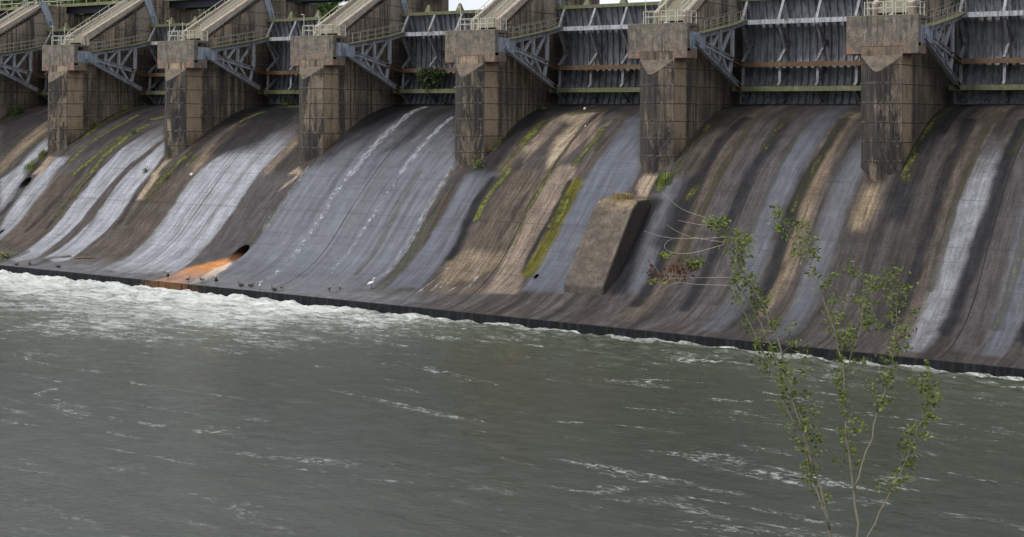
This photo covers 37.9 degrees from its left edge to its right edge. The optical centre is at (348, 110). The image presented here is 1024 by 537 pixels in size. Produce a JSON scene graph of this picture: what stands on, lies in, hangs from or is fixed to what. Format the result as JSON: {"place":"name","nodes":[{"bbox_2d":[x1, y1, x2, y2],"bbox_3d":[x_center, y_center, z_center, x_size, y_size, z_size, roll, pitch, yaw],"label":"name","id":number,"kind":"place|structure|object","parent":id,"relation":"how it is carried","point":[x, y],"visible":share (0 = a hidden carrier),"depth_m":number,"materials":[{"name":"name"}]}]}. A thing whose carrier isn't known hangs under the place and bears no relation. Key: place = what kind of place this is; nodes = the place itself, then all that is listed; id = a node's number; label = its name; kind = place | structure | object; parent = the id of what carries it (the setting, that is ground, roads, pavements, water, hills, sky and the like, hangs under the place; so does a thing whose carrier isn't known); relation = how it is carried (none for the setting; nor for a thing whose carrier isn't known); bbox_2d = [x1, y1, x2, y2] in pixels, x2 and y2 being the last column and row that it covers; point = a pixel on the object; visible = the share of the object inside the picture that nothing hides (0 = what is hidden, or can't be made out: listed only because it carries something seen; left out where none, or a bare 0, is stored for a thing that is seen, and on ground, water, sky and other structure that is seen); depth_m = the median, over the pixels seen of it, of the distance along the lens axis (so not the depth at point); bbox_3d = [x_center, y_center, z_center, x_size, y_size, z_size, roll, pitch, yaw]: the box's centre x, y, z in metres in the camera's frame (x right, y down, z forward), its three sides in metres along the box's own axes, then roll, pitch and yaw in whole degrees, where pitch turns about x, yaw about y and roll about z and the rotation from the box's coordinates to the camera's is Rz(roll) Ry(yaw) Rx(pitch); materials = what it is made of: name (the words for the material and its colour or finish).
{"place":"outdoors","nodes":[
{"label":"outdoors","id":0,"kind":"place"},
{"bbox_2d":[339,0,660,10],"label":"sky","id":1,"kind":"structure","parent":0,"point":[467,4],"materials":[{"name":"white"}]},
{"bbox_2d":[0,269,1023,536],"bbox_3d":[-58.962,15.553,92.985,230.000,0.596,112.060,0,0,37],"label":"river","id":2,"kind":"structure","parent":0,"point":[138,411],"depth_m":72.66,"materials":[{"name":"liquid"}]},
{"bbox_2d":[0,105,1023,377],"bbox_3d":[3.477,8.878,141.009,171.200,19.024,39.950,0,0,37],"label":"spillway","id":3,"kind":"object","parent":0,"point":[402,207],"visible":0.73,"depth_m":121.18,"materials":[{"name":"concrete"}]},
{"bbox_2d":[8,104,22,116],"bbox_3d":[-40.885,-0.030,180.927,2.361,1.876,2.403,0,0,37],"label":"fern","id":4,"kind":"object","parent":3,"relation":"on","point":[17,111],"visible":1,"depth_m":180.41,"materials":[{"name":"green plant"}]},
{"bbox_2d":[22,160,36,173],"bbox_3d":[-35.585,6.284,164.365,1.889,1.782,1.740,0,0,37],"label":"grass tuft","id":5,"kind":"object","parent":3,"relation":"on","point":[30,165],"visible":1,"depth_m":164.31,"materials":[{"name":"green plant"}]},
{"bbox_2d":[37,147,46,158],"bbox_3d":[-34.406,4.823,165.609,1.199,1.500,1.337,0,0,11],"label":"grass tuft","id":6,"kind":"object","parent":3,"relation":"on","point":[42,154],"visible":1,"depth_m":165.33,"materials":[{"name":"green plant"}]},
{"bbox_2d":[0,21,87,104],"bbox_3d":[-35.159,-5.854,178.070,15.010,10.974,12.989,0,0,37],"label":"spillway gate","id":7,"kind":"structure","parent":3,"relation":"on","point":[29,51],"depth_m":183.08,"materials":[{"name":"metal"}]},
{"bbox_2d":[0,0,97,117],"bbox_3d":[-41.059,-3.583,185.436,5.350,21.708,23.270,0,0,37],"label":"dam pier","id":8,"kind":"structure","parent":3,"relation":"on","point":[25,22],"depth_m":184.58,"materials":[{"name":"concrete"}]},
{"bbox_2d":[0,0,349,18],"bbox_3d":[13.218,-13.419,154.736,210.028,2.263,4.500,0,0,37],"label":"service bridge","id":9,"kind":"structure","parent":8,"relation":"on","point":[91,8],"depth_m":185.20,"materials":[{"name":"concrete"}]},
{"bbox_2d":[42,0,201,154],"bbox_3d":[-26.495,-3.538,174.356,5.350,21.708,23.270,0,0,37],"label":"dam pier","id":10,"kind":"structure","parent":3,"relation":"on","point":[83,94],"depth_m":169.24,"materials":[{"name":"concrete"}]},
{"bbox_2d":[84,15,197,104],"bbox_3d":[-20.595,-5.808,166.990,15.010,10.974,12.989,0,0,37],"label":"spillway gate","id":11,"kind":"structure","parent":3,"relation":"on","point":[92,58],"depth_m":172.38,"materials":[{"name":"metal"}]},
{"bbox_2d":[157,0,316,158],"bbox_3d":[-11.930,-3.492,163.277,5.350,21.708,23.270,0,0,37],"label":"dam pier","id":12,"kind":"structure","parent":3,"relation":"on","point":[203,95],"depth_m":157.76,"materials":[{"name":"concrete"}]},
{"bbox_2d":[204,9,326,104],"bbox_3d":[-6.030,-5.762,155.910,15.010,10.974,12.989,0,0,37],"label":"spillway gate","id":13,"kind":"structure","parent":3,"relation":"on","point":[286,79],"depth_m":162.12,"materials":[{"name":"metal"}]},
{"bbox_2d":[275,97,296,104],"bbox_3d":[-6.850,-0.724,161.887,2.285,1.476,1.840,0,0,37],"label":"weed","id":14,"kind":"object","parent":3,"relation":"on","point":[286,101],"visible":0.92,"depth_m":161.72,"materials":[{"name":"green plant"}]},
{"bbox_2d":[290,0,448,162],"bbox_3d":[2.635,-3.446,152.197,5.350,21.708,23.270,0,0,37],"label":"dam pier","id":15,"kind":"structure","parent":3,"relation":"on","point":[340,93],"depth_m":145.97,"materials":[{"name":"concrete"}]},
{"bbox_2d":[342,2,482,104],"bbox_3d":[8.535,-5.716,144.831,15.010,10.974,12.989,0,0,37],"label":"spillway gate","id":16,"kind":"structure","parent":3,"relation":"on","point":[428,27],"depth_m":151.08,"materials":[{"name":"metal"}]},
{"bbox_2d":[413,64,448,89],"bbox_3d":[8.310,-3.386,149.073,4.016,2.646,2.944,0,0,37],"label":"bush","id":17,"kind":"object","parent":16,"relation":"on","point":[431,75],"visible":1,"depth_m":148.66,"materials":[{"name":"green plant"}]},
{"bbox_2d":[436,95,451,104],"bbox_3d":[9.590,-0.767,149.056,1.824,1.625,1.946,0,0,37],"label":"weed","id":18,"kind":"object","parent":3,"relation":"on","point":[444,102],"visible":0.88,"depth_m":149.11,"materials":[{"name":"green plant"}]},
{"bbox_2d":[471,155,485,168],"bbox_3d":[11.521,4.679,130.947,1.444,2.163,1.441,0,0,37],"label":"weed","id":19,"kind":"object","parent":3,"relation":"on","point":[478,165],"visible":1,"depth_m":130.84,"materials":[{"name":"green plant"}]},
{"bbox_2d":[445,0,599,167],"bbox_3d":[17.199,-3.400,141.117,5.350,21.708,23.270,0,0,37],"label":"dam pier","id":20,"kind":"structure","parent":3,"relation":"on","point":[500,92],"depth_m":133.97,"materials":[{"name":"concrete"}]},
{"bbox_2d":[535,103,545,110],"bbox_3d":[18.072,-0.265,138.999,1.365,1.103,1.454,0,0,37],"label":"weed","id":21,"kind":"object","parent":3,"relation":"on","point":[539,107],"visible":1,"depth_m":138.88,"materials":[{"name":"green plant"}]},
{"bbox_2d":[504,0,664,104],"bbox_3d":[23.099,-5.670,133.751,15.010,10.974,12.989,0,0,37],"label":"spillway gate","id":22,"kind":"structure","parent":3,"relation":"on","point":[598,67],"depth_m":139.69,"materials":[{"name":"metal"}]},
{"bbox_2d":[564,197,650,294],"bbox_3d":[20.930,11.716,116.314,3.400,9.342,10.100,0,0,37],"label":"baffle wall","id":23,"kind":"structure","parent":3,"relation":"attached to","point":[609,235],"depth_m":114.32,"materials":[{"name":"concrete"}]},
{"bbox_2d":[610,192,633,198],"bbox_3d":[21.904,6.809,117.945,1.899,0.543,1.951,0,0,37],"label":"grass tuft","id":24,"kind":"object","parent":23,"relation":"on","point":[618,195],"visible":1,"depth_m":117.51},
{"bbox_2d":[655,171,672,189],"bbox_3d":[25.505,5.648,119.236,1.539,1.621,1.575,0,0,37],"label":"grass tuft","id":25,"kind":"object","parent":3,"relation":"on","point":[664,180],"visible":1,"depth_m":119.09,"materials":[{"name":"green plant"}]},
{"bbox_2d":[628,0,743,173],"bbox_3d":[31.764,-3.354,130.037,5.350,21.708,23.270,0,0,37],"label":"dam pier","id":26,"kind":"structure","parent":3,"relation":"on","point":[686,91],"depth_m":122.31,"materials":[{"name":"concrete"}]},
{"bbox_2d":[694,0,873,104],"bbox_3d":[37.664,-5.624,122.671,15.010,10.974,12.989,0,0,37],"label":"spillway gate","id":27,"kind":"structure","parent":3,"relation":"on","point":[794,52],"depth_m":128.11,"materials":[{"name":"metal"}]},
{"bbox_2d":[846,0,957,180],"bbox_3d":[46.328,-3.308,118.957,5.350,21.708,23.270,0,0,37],"label":"dam pier","id":28,"kind":"structure","parent":3,"relation":"on","point":[907,94],"depth_m":110.65,"materials":[{"name":"concrete"}]},
{"bbox_2d":[921,0,1023,104],"bbox_3d":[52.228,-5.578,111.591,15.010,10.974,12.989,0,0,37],"label":"spillway gate","id":29,"kind":"structure","parent":3,"relation":"on","point":[988,59],"depth_m":118.53,"materials":[{"name":"metal"}]},
{"bbox_3d":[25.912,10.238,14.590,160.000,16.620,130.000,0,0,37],"label":"river bank","id":30,"kind":"structure","parent":0,"visible":0},
{"bbox_2d":[645,192,942,536],"bbox_3d":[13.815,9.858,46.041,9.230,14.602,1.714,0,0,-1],"label":"leaning shrub","id":31,"kind":"object","parent":30,"relation":"on","point":[691,264],"visible":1,"depth_m":45.99,"materials":[{"name":"green plant"}]},
{"bbox_3d":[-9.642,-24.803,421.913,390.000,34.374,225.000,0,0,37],"label":"hill","id":32,"kind":"structure","parent":0,"visible":0},
{"bbox_2d":[0,0,342,17],"bbox_3d":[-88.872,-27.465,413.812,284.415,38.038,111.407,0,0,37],"label":"wood","id":33,"kind":"object","parent":32,"relation":"on","point":[324,8],"visible":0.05,"depth_m":409.48,"materials":[{"name":"green plant"}]}
]}

